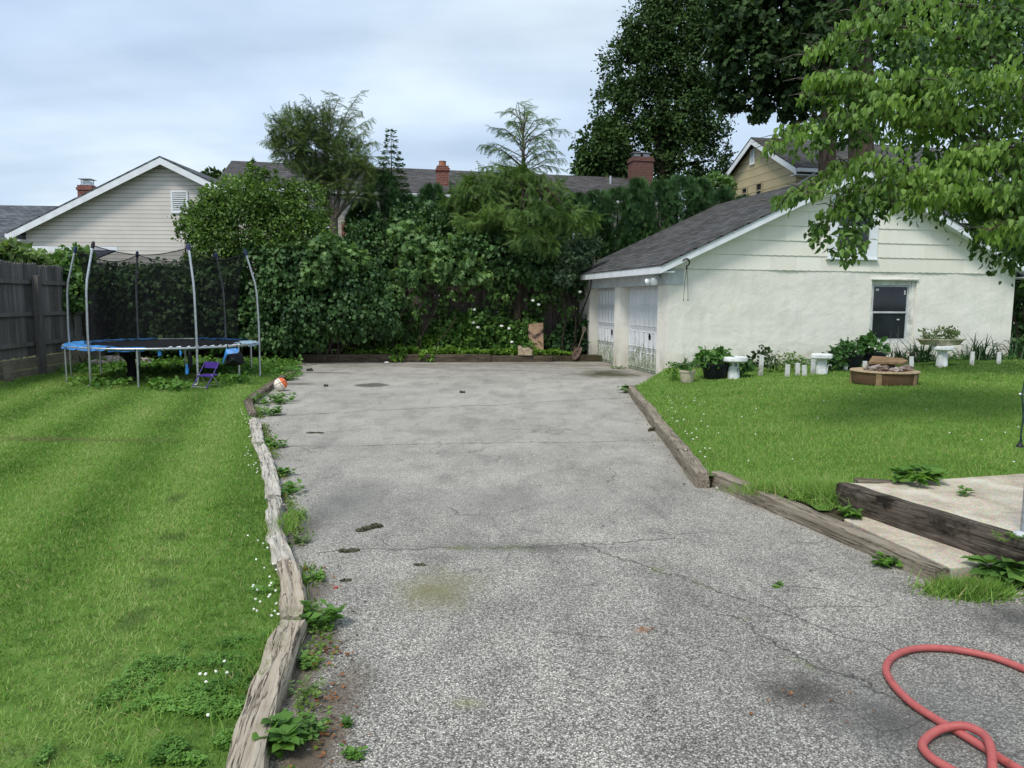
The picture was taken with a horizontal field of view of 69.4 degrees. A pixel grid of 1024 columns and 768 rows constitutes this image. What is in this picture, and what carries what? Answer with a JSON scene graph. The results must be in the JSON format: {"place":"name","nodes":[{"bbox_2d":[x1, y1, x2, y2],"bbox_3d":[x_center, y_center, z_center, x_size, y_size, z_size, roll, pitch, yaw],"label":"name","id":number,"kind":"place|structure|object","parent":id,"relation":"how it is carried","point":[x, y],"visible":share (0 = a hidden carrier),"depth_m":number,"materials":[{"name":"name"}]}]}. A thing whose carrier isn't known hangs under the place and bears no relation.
{"place":"outdoors","nodes":[
{"label":"outdoors","id":0,"kind":"place"},
{"bbox_2d":[0,361,302,767],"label":"lawn","id":1,"kind":"structure","parent":0,"point":[77,706],"depth_m":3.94,"materials":[{"name":"plant"}]},
{"bbox_2d":[0,236,53,358],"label":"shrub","id":2,"kind":"object","parent":1,"relation":"on","point":[13,250],"visible":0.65,"depth_m":16.86,"materials":[{"name":"green plant"}]},
{"bbox_2d":[27,529,279,766],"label":"clover","id":3,"kind":"object","parent":1,"relation":"on","point":[173,752],"visible":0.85,"depth_m":3.05,"materials":[{"name":"green plant"}]},
{"bbox_2d":[61,241,260,387],"bbox_3d":[-7.303,-1.416,15.475,3.772,2.843,3.782,0,6,0],"label":"trampoline","id":4,"kind":"object","parent":1,"relation":"on","point":[180,340],"visible":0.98,"depth_m":15.05,"materials":[{"name":"fabric"}]},
{"bbox_2d":[222,344,243,366],"bbox_3d":[-5.394,-0.547,14.212,0.379,0.450,0.360,0,6,0],"label":"hanging bag","id":5,"kind":"object","parent":4,"relation":"hanging from","point":[234,357],"visible":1,"depth_m":14.17,"materials":[{"name":"black fabric"}]},
{"bbox_2d":[62,352,302,391],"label":"ground cover","id":6,"kind":"object","parent":1,"relation":"on","point":[156,366],"visible":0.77,"depth_m":16.54,"materials":[{"name":"green plant"}]},
{"bbox_2d":[179,586,317,762],"bbox_3d":[-1.152,1.229,3.392,0.304,0.112,1.541,0,6,0],"label":"grass tuft","id":7,"kind":"object","parent":1,"relation":"on","point":[256,664],"visible":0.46,"depth_m":3.25,"materials":[{"name":"plant"}]},
{"bbox_2d":[241,502,310,550],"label":"grass tuft","id":8,"kind":"object","parent":1,"relation":"on","point":[289,523],"visible":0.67,"depth_m":5.34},
{"bbox_2d":[114,352,602,361],"bbox_3d":[-3.498,-0.760,21.095,15.868,0.200,2.031,-1,6,-8],"label":"planting bed","id":9,"kind":"object","parent":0,"point":[580,358],"visible":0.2,"depth_m":20.84,"materials":[{"name":"soil"}]},
{"bbox_2d":[167,157,338,353],"bbox_3d":[-6.930,-3.402,20.119,4.469,5.395,2.434,0,6,0],"label":"privet shrub","id":10,"kind":"object","parent":9,"relation":"on","point":[287,214],"visible":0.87,"depth_m":19.55,"materials":[{"name":"green plant"}]},
{"bbox_2d":[225,234,405,358],"bbox_3d":[-5.262,-2.332,19.896,4.750,3.383,2.327,0,6,0],"label":"vine thicket","id":11,"kind":"object","parent":9,"relation":"on","point":[293,316],"visible":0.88,"depth_m":19.40,"materials":[{"name":"green plant"}]},
{"bbox_2d":[258,90,389,347],"bbox_3d":[-5.478,-4.697,21.580,3.677,7.629,2.282,0,6,0],"label":"cedar tree","id":12,"kind":"object","parent":9,"relation":"on","point":[346,160],"visible":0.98,"depth_m":21.09,"materials":[{"name":"green plant"}]},
{"bbox_2d":[298,229,373,359],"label":"vine thicket","id":13,"kind":"object","parent":9,"relation":"on","point":[339,249],"visible":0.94,"depth_m":19.06,"materials":[{"name":"green plant"}]},
{"bbox_2d":[117,283,578,354],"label":"plants","id":14,"kind":"object","parent":9,"relation":"on","point":[479,298],"visible":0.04,"depth_m":21.67,"materials":[{"name":"plant"}]},
{"bbox_2d":[93,256,255,357],"bbox_3d":[-9.061,-2.012,19.626,4.821,2.756,1.909,0,6,-5],"label":"fence vine","id":15,"kind":"object","parent":14,"relation":"attached to","point":[151,292],"visible":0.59,"depth_m":19.20,"materials":[{"name":"green plant"}]},
{"bbox_2d":[395,309,424,353],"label":"bed plant","id":16,"kind":"object","parent":9,"relation":"on","point":[414,328],"visible":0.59,"depth_m":20.94,"materials":[{"name":"green plant"}]},
{"bbox_2d":[337,198,494,281],"bbox_3d":[-2.862,-3.136,21.586,5.074,4.587,2.254,0,6,0],"label":"leafy shrub","id":17,"kind":"object","parent":9,"relation":"on","point":[385,251],"visible":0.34,"depth_m":21.38,"materials":[{"name":"green plant"}]},
{"bbox_2d":[346,220,503,353],"bbox_3d":[-2.468,-2.623,20.409,4.491,3.835,1.787,0,6,0],"label":"shrub","id":18,"kind":"object","parent":9,"relation":"on","point":[437,265],"visible":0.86,"depth_m":20.19,"materials":[{"name":"green plant"}]},
{"bbox_2d":[423,301,451,347],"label":"bed plant","id":19,"kind":"object","parent":9,"relation":"on","point":[432,329],"visible":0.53,"depth_m":21.11,"materials":[{"name":"green plant"}]},
{"bbox_2d":[431,319,466,353],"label":"bed plant","id":20,"kind":"object","parent":9,"relation":"on","point":[449,335],"visible":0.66,"depth_m":20.95,"materials":[{"name":"green plant"}]},
{"bbox_2d":[333,344,581,355],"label":"ground cover","id":21,"kind":"object","parent":9,"relation":"on","point":[494,350],"visible":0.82,"depth_m":20.68,"materials":[{"name":"plant"}]},
{"bbox_2d":[451,311,485,353],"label":"bed plant","id":22,"kind":"object","parent":9,"relation":"on","point":[470,339],"visible":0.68,"depth_m":21.01,"materials":[{"name":"green plant"}]},
{"bbox_2d":[402,279,576,341],"bbox_3d":[-0.740,-1.945,21.109,5.065,2.344,1.291,-1,6,-9],"label":"fence vine","id":23,"kind":"object","parent":9,"relation":"on","point":[505,297],"visible":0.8,"depth_m":20.94,"materials":[{"name":"green plant"}]},
{"bbox_2d":[475,313,507,349],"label":"bed plant","id":24,"kind":"object","parent":9,"relation":"on","point":[490,328],"visible":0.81,"depth_m":21.07,"materials":[{"name":"green plant"}]},
{"bbox_2d":[494,314,523,354],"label":"bed plant","id":25,"kind":"object","parent":9,"relation":"on","point":[510,333],"visible":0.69,"depth_m":21.09,"materials":[{"name":"green plant"}]},
{"bbox_2d":[434,99,608,348],"bbox_3d":[0.194,-4.303,20.654,4.914,7.143,3.010,0,6,0],"label":"hemlock tree","id":26,"kind":"object","parent":9,"relation":"on","point":[475,196],"visible":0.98,"depth_m":20.44,"materials":[{"name":"green plant"}]},
{"bbox_2d":[453,225,599,348],"bbox_3d":[0.673,-2.690,21.297,5.427,3.809,2.133,-1,7,-12],"label":"vine thicket","id":27,"kind":"object","parent":9,"relation":"on","point":[513,265],"visible":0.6,"depth_m":20.74,"materials":[{"name":"green plant"}]},
{"bbox_2d":[528,323,542,353],"bbox_3d":[0.658,-1.297,21.151,0.480,0.920,0.017,0,-1,-8],"label":"plywood board","id":28,"kind":"object","parent":9,"relation":"on","point":[535,332],"visible":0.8,"depth_m":21.15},
{"bbox_2d":[528,295,549,348],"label":"bed plant","id":29,"kind":"object","parent":9,"relation":"on","point":[541,318],"visible":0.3,"depth_m":21.55,"materials":[{"name":"green plant"}]},
{"bbox_2d":[544,320,573,350],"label":"bed plant","id":30,"kind":"object","parent":9,"relation":"on","point":[553,340],"visible":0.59,"depth_m":21.40,"materials":[{"name":"green plant"}]},
{"bbox_2d":[549,233,604,354],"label":"silver shrub","id":31,"kind":"object","parent":9,"relation":"on","point":[587,251],"visible":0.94,"depth_m":20.61,"materials":[{"name":"green plant"}]},
{"bbox_2d":[564,313,589,353],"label":"bed plant","id":32,"kind":"object","parent":9,"relation":"on","point":[584,323],"visible":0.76,"depth_m":21.34,"materials":[{"name":"green plant"}]},
{"bbox_2d":[0,343,1023,587],"bbox_3d":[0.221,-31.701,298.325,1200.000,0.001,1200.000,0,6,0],"label":"ground","id":33,"kind":"structure","parent":0,"point":[342,345],"depth_m":21.03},
{"bbox_2d":[0,178,96,242],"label":"ranch house","id":34,"kind":"structure","parent":33,"relation":"on","point":[12,217],"depth_m":33.22,"materials":[{"name":"beige"}]},
{"bbox_2d":[0,260,117,381],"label":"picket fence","id":35,"kind":"object","parent":33,"relation":"on","point":[33,318],"visible":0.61,"depth_m":15.91,"materials":[{"name":"wood"}]},
{"bbox_2d":[44,242,103,362],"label":"fence vine","id":36,"kind":"object","parent":35,"relation":"attached to","point":[60,257],"visible":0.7,"depth_m":17.67,"materials":[{"name":"green plant"}]},
{"bbox_2d":[5,156,326,273],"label":"gabled house","id":37,"kind":"structure","parent":33,"relation":"on","point":[130,211],"depth_m":27.48,"materials":[{"name":"white"}]},
{"bbox_2d":[342,200,373,242],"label":"arborvitae","id":38,"kind":"object","parent":33,"relation":"on","point":[357,211],"visible":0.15,"depth_m":22.30,"materials":[{"name":"green plant"}]},
{"bbox_2d":[357,169,403,247],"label":"arborvitae","id":39,"kind":"object","parent":33,"relation":"on","point":[388,201],"visible":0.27,"depth_m":22.19,"materials":[{"name":"green plant"}]},
{"bbox_2d":[374,128,411,202],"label":"spire sapling","id":40,"kind":"object","parent":33,"relation":"on","point":[399,165],"visible":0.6,"depth_m":22.54,"materials":[{"name":"green plant"}]},
{"bbox_2d":[388,191,426,344],"bbox_3d":[-3.229,-3.410,22.725,1.688,4.946,1.913,0,6,0],"label":"arborvitae","id":41,"kind":"object","parent":33,"relation":"on","point":[405,197],"visible":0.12,"depth_m":22.25,"materials":[{"name":"green plant"}]},
{"bbox_2d":[411,181,447,283],"bbox_3d":[-2.458,-3.544,22.683,1.810,5.233,1.938,0,6,0],"label":"arborvitae","id":42,"kind":"object","parent":33,"relation":"on","point":[428,192],"visible":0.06,"depth_m":22.26,"materials":[{"name":"green plant"}]},
{"bbox_2d":[217,152,664,311],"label":"long house","id":43,"kind":"structure","parent":33,"relation":"on","point":[640,164],"depth_m":33.54,"materials":[{"name":"beige"}]},
{"bbox_2d":[554,191,601,327],"bbox_3d":[2.017,-3.591,23.742,1.970,5.152,2.052,0,6,0],"label":"arborvitae","id":44,"kind":"object","parent":33,"relation":"on","point":[580,196],"visible":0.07,"depth_m":23.13,"materials":[{"name":"green plant"}]},
{"bbox_2d":[578,188,618,261],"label":"arborvitae","id":45,"kind":"object","parent":33,"relation":"on","point":[595,196],"visible":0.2,"depth_m":23.23,"materials":[{"name":"green plant"}]},
{"bbox_2d":[566,115,633,177],"bbox_3d":[4.678,-8.181,38.319,3.860,11.193,3.227,0,6,0],"label":"round tree","id":46,"kind":"object","parent":33,"relation":"on","point":[592,158],"visible":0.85,"depth_m":37.27,"materials":[{"name":"green plant"}]},
{"bbox_2d":[594,185,644,257],"bbox_3d":[3.340,-3.677,23.713,1.941,5.348,2.096,0,6,0],"label":"arborvitae","id":47,"kind":"object","parent":33,"relation":"on","point":[622,192],"visible":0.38,"depth_m":23.05,"materials":[{"name":"green plant"}]},
{"bbox_2d":[610,175,661,251],"bbox_3d":[3.941,-3.813,23.718,2.052,5.626,2.150,0,6,0],"label":"arborvitae","id":48,"kind":"object","parent":33,"relation":"on","point":[641,185],"visible":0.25,"depth_m":23.23,"materials":[{"name":"green plant"}]},
{"bbox_2d":[629,178,685,239],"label":"arborvitae","id":49,"kind":"object","parent":33,"relation":"on","point":[654,187],"visible":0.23,"depth_m":22.98,"materials":[{"name":"green plant"}]},
{"bbox_2d":[587,0,746,190],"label":"ivy clad tree","id":50,"kind":"object","parent":33,"relation":"on","point":[660,41],"visible":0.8,"depth_m":37.68,"materials":[{"name":"green plant"}]},
{"bbox_2d":[656,173,704,228],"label":"arborvitae","id":51,"kind":"object","parent":33,"relation":"on","point":[678,184],"visible":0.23,"depth_m":23.09,"materials":[{"name":"green plant"}]},
{"bbox_2d":[684,177,717,215],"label":"arborvitae","id":52,"kind":"object","parent":33,"relation":"on","point":[706,184],"visible":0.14,"depth_m":23.21,"materials":[{"name":"green plant"}]},
{"bbox_2d":[683,168,738,209],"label":"yellow green tree","id":53,"kind":"object","parent":33,"relation":"on","point":[718,179],"visible":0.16,"depth_m":29.98,"materials":[{"name":"green plant"}]},
{"bbox_2d":[699,184,736,211],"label":"arborvitae","id":54,"kind":"object","parent":33,"relation":"on","point":[726,193],"visible":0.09,"depth_m":23.25,"materials":[{"name":"green plant"}]},
{"bbox_2d":[577,169,1023,374],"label":"garage","id":55,"kind":"structure","parent":33,"relation":"on","point":[759,273],"depth_m":16.79,"materials":[{"name":"beige paint"}]},
{"bbox_2d":[597,288,614,363],"bbox_3d":[2.691,-1.585,20.313,0.100,2.080,2.096,-1,7,-12],"label":"garage door","id":56,"kind":"structure","parent":55,"relation":"in","point":[606,296],"depth_m":20.59,"materials":[{"name":"white metal"}]},
{"bbox_2d":[628,286,657,374],"bbox_3d":[3.236,-1.295,17.755,0.100,2.080,2.398,-1,7,-12],"label":"garage door","id":57,"kind":"structure","parent":55,"relation":"in","point":[643,304],"depth_m":17.95,"materials":[{"name":"white metal"}]},
{"bbox_2d":[826,195,878,259],"bbox_3d":[7.645,-3.480,16.519,1.310,1.400,0.061,-1,7,-12],"label":"gable window","id":58,"kind":"structure","parent":55,"relation":"in","point":[871,254],"depth_m":16.59,"materials":[{"name":"white paint"}]},
{"bbox_2d":[869,278,918,344],"bbox_3d":[8.751,-1.661,17.069,1.240,1.513,0.170,-1,7,-12],"label":"window","id":59,"kind":"structure","parent":55,"relation":"in","point":[892,302],"depth_m":17.12,"materials":[{"name":"glass"}]},
{"bbox_2d":[818,0,840,173],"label":"furrowed tree","id":60,"kind":"object","parent":33,"relation":"on","point":[824,156],"visible":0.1,"depth_m":23.11,"materials":[{"name":"brown plant"}]},
{"bbox_2d":[698,0,1023,161],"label":"maple tree","id":61,"kind":"object","parent":33,"relation":"on","point":[759,37],"visible":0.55,"depth_m":23.92,"materials":[{"name":"green plant"}]},
{"bbox_2d":[723,137,1021,198],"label":"tan house","id":62,"kind":"structure","parent":33,"relation":"on","point":[749,173],"depth_m":31.48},
{"bbox_2d":[1010,289,1023,357],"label":"dark shrub","id":63,"kind":"object","parent":33,"relation":"on","point":[1018,303],"visible":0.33,"depth_m":20.11,"materials":[{"name":"green plant"}]},
{"bbox_2d":[0,0,1023,208],"label":"sky","id":64,"kind":"structure","parent":0,"point":[99,90],"materials":[{"name":"white"}]},
{"bbox_2d":[260,394,910,758],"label":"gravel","id":65,"kind":"structure","parent":0,"point":[516,561],"depth_m":4.68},
{"bbox_2d":[253,362,1023,767],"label":"driveway","id":66,"kind":"structure","parent":0,"point":[695,676],"depth_m":4.14,"materials":[{"name":"asphalt"}]},
{"bbox_2d":[249,417,264,447],"bbox_3d":[-3.182,0.600,9.217,0.164,0.118,1.829,-2,7,-21],"label":"landscape timber","id":67,"kind":"object","parent":66,"relation":"on","point":[255,425],"visible":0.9,"depth_m":9.04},
{"bbox_2d":[225,619,307,767],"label":"landscape timber","id":68,"kind":"object","parent":66,"relation":"on","point":[267,694],"visible":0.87,"depth_m":3.02,"materials":[{"name":"grey wood"}]},
{"bbox_2d":[254,443,281,499],"bbox_3d":[-2.374,0.834,7.197,0.176,0.115,2.340,-2,7,-21],"label":"landscape timber","id":69,"kind":"object","parent":66,"relation":"on","point":[273,486],"visible":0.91,"depth_m":6.92,"materials":[{"name":"wood"}]},
{"bbox_2d":[265,496,294,568],"bbox_3d":[-1.688,1.043,5.298,0.171,0.127,1.626,-2,7,-20],"label":"landscape timber","id":70,"kind":"object","parent":66,"relation":"on","point":[280,549],"visible":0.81,"depth_m":5.07,"materials":[{"name":"wood"}]},
{"bbox_2d":[252,711,309,758],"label":"weed","id":71,"kind":"object","parent":66,"relation":"on","point":[283,730],"visible":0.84,"depth_m":2.75,"materials":[{"name":"green plant"}]},
{"bbox_2d":[276,559,306,620],"bbox_3d":[-1.234,1.179,4.166,0.171,0.128,0.850,-2,7,-19],"label":"landscape timber","id":72,"kind":"object","parent":66,"relation":"on","point":[292,588],"visible":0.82,"depth_m":4.11,"materials":[{"name":"grey wood"}]},
{"bbox_2d":[254,402,340,767],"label":"ground cover","id":73,"kind":"object","parent":66,"relation":"on","point":[305,567],"visible":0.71,"depth_m":3.75,"materials":[{"name":"green plant"}]},
{"bbox_2d":[279,708,333,739],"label":"weed","id":74,"kind":"object","parent":66,"relation":"on","point":[313,724],"visible":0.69,"depth_m":2.89,"materials":[{"name":"green plant"}]},
{"bbox_2d":[286,671,327,704],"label":"weed","id":75,"kind":"object","parent":66,"relation":"on","point":[303,689],"visible":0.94,"depth_m":3.17,"materials":[{"name":"green plant"}]},
{"bbox_2d":[297,598,347,631],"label":"weed","id":76,"kind":"object","parent":66,"relation":"on","point":[329,615],"visible":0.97,"depth_m":3.82,"materials":[{"name":"green plant"}]},
{"bbox_2d":[299,354,398,362],"bbox_3d":[-4.417,-0.697,20.151,2.677,0.256,0.176,0,6,-7],"label":"landscape timber","id":77,"kind":"object","parent":66,"relation":"on","point":[331,358],"visible":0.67,"depth_m":20.06,"materials":[{"name":"wood"}]},
{"bbox_2d":[401,354,490,361],"bbox_3d":[-1.833,-0.702,20.453,2.490,0.259,0.184,0,6,-7],"label":"landscape timber","id":78,"kind":"object","parent":66,"relation":"on","point":[454,358],"visible":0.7,"depth_m":20.39,"materials":[{"name":"wood"}]},
{"bbox_2d":[491,355,551,361],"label":"landscape timber","id":79,"kind":"object","parent":66,"relation":"on","point":[513,358],"visible":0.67,"depth_m":20.62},
{"bbox_2d":[301,565,872,762],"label":"leaf litter","id":80,"kind":"object","parent":66,"relation":"on","point":[337,697],"visible":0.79,"depth_m":3.15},
{"bbox_2d":[628,386,709,487],"bbox_3d":[1.984,0.498,10.249,0.160,0.172,7.014,1,6,4],"label":"landscape timber","id":81,"kind":"object","parent":66,"relation":"on","point":[696,474],"visible":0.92,"depth_m":8.28,"materials":[{"name":"wood"}]},
{"bbox_2d":[711,471,949,582],"bbox_3d":[2.262,1.035,5.694,0.148,0.155,2.499,-2,8,-17],"label":"landscape timber","id":82,"kind":"object","parent":66,"relation":"on","point":[849,535],"visible":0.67,"depth_m":5.34,"materials":[{"name":"wood"}]},
{"bbox_2d":[852,474,1023,554],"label":"landing","id":83,"kind":"object","parent":66,"relation":"on","point":[996,500],"visible":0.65,"depth_m":5.52,"materials":[{"name":"concrete"}]},
{"bbox_2d":[886,463,950,485],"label":"weed","id":84,"kind":"object","parent":83,"relation":"on","point":[930,472],"visible":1,"depth_m":5.85,"materials":[{"name":"green plant"}]},
{"bbox_2d":[882,644,1023,767],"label":"garden hose","id":85,"kind":"object","parent":66,"relation":"on","point":[959,729],"visible":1,"depth_m":2.90,"materials":[{"name":"red rubber"}]},
{"bbox_2d":[903,566,1023,606],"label":"grass tuft","id":86,"kind":"object","parent":66,"relation":"on","point":[967,588],"visible":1,"depth_m":4.29,"materials":[{"name":"plant"}]},
{"bbox_2d":[960,555,1023,587],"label":"weed","id":87,"kind":"object","parent":66,"relation":"on","point":[1009,569],"visible":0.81,"depth_m":4.49,"materials":[{"name":"green plant"}]},
{"bbox_2d":[703,476,852,521],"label":"soil","id":88,"kind":"structure","parent":0,"point":[835,516],"depth_m":5.74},
{"bbox_2d":[828,507,992,580],"bbox_3d":[2.745,1.083,5.387,0.450,0.105,1.660,-1,7,-11],"label":"step tread","id":89,"kind":"object","parent":88,"relation":"on","point":[946,555],"visible":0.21,"depth_m":4.95,"materials":[{"name":"concrete"}]},
{"bbox_2d":[836,482,1023,565],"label":"landscape timber","id":90,"kind":"object","parent":89,"relation":"on","point":[961,532],"visible":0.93,"depth_m":5.06,"materials":[{"name":"wood"}]},
{"bbox_2d":[635,358,1023,510],"bbox_3d":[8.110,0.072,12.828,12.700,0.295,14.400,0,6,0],"label":"lawn","id":91,"kind":"structure","parent":0,"point":[782,456],"depth_m":9.02,"materials":[{"name":"plant"}]},
{"bbox_2d":[676,358,698,382],"bbox_3d":[3.360,-0.273,14.101,0.383,0.485,0.418,-3,7,-31],"label":"plant pot","id":92,"kind":"object","parent":91,"relation":"on","point":[687,373],"visible":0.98,"depth_m":14.01,"materials":[{"name":"ceramic"}]},
{"bbox_2d":[693,345,734,379],"bbox_3d":[3.881,-0.437,14.292,0.751,0.669,0.659,-2,7,-20],"label":"plant pot","id":93,"kind":"object","parent":91,"relation":"on","point":[714,366],"visible":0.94,"depth_m":14.16,"materials":[{"name":"black plastic"}]},
{"bbox_2d":[723,356,747,378],"bbox_3d":[4.255,-0.289,14.189,0.500,0.470,0.501,0,6,0],"label":"garden pedestal","id":94,"kind":"object","parent":91,"relation":"on","point":[733,371],"visible":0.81,"depth_m":14.09,"materials":[{"name":"paint"}]},
{"bbox_2d":[746,345,779,371],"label":"leafy plant","id":95,"kind":"object","parent":91,"relation":"on","point":[767,358],"visible":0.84,"depth_m":15.07,"materials":[{"name":"green plant"}]},
{"bbox_2d":[713,476,827,496],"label":"grass tuft","id":96,"kind":"object","parent":91,"relation":"on","point":[760,487],"visible":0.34,"depth_m":6.21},
{"bbox_2d":[762,471,881,505],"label":"grass tuft","id":97,"kind":"object","parent":91,"relation":"on","point":[819,491],"visible":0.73,"depth_m":6.01,"materials":[{"name":"plant"}]},
{"bbox_2d":[822,345,849,371],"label":"leafy plant","id":98,"kind":"object","parent":91,"relation":"on","point":[836,361],"visible":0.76,"depth_m":15.06,"materials":[{"name":"green plant"}]},
{"bbox_2d":[826,337,864,370],"bbox_3d":[6.899,-0.636,15.300,0.760,0.693,0.625,5,8,34],"label":"plant pot","id":99,"kind":"object","parent":91,"relation":"on","point":[851,356],"visible":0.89,"depth_m":15.12,"materials":[{"name":"black plastic"}]},
{"bbox_2d":[674,353,1022,367],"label":"ground cover","id":100,"kind":"object","parent":91,"relation":"on","point":[962,357],"visible":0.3,"depth_m":17.02,"materials":[{"name":"green plant"}]},
{"bbox_2d":[856,328,890,365],"bbox_3d":[7.515,-0.748,15.505,0.653,0.849,0.643,-3,7,-30],"label":"plant pot","id":101,"kind":"object","parent":91,"relation":"on","point":[869,340],"visible":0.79,"depth_m":15.37,"materials":[{"name":"black plastic"}]},
{"bbox_2d":[746,0,1023,286],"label":"dogwood tree","id":102,"kind":"object","parent":91,"relation":"on","point":[968,194],"visible":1,"depth_m":7.91,"materials":[{"name":"green plant"}]},
{"bbox_2d":[849,367,920,385],"bbox_3d":[6.434,-0.100,12.797,1.109,0.300,1.109,0,6,0],"label":"fire pit","id":103,"kind":"object","parent":91,"relation":"on","point":[859,375],"visible":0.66,"depth_m":12.35,"materials":[{"name":"brown brick"}]},
{"bbox_2d":[898,337,957,362],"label":"daylily","id":104,"kind":"object","parent":91,"relation":"on","point":[923,352],"visible":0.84,"depth_m":16.90,"materials":[{"name":"green plant"}]},
{"bbox_2d":[932,345,953,366],"bbox_3d":[9.176,-0.568,15.787,0.455,0.490,0.401,0,6,0],"label":"garden pedestal","id":105,"kind":"object","parent":91,"relation":"on","point":[942,350],"visible":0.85,"depth_m":15.69,"materials":[{"name":"paint"}]},
{"bbox_2d":[916,325,965,345],"bbox_3d":[9.150,-1.037,15.780,1.050,0.459,0.461,0,6,0],"label":"planter trough","id":106,"kind":"object","parent":105,"relation":"on","point":[925,339],"visible":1,"depth_m":15.70,"materials":[{"name":"beige plastic"}]},
{"bbox_2d":[952,334,1004,360],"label":"daylily","id":107,"kind":"object","parent":91,"relation":"on","point":[978,352],"visible":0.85,"depth_m":17.19,"materials":[{"name":"green plant"}]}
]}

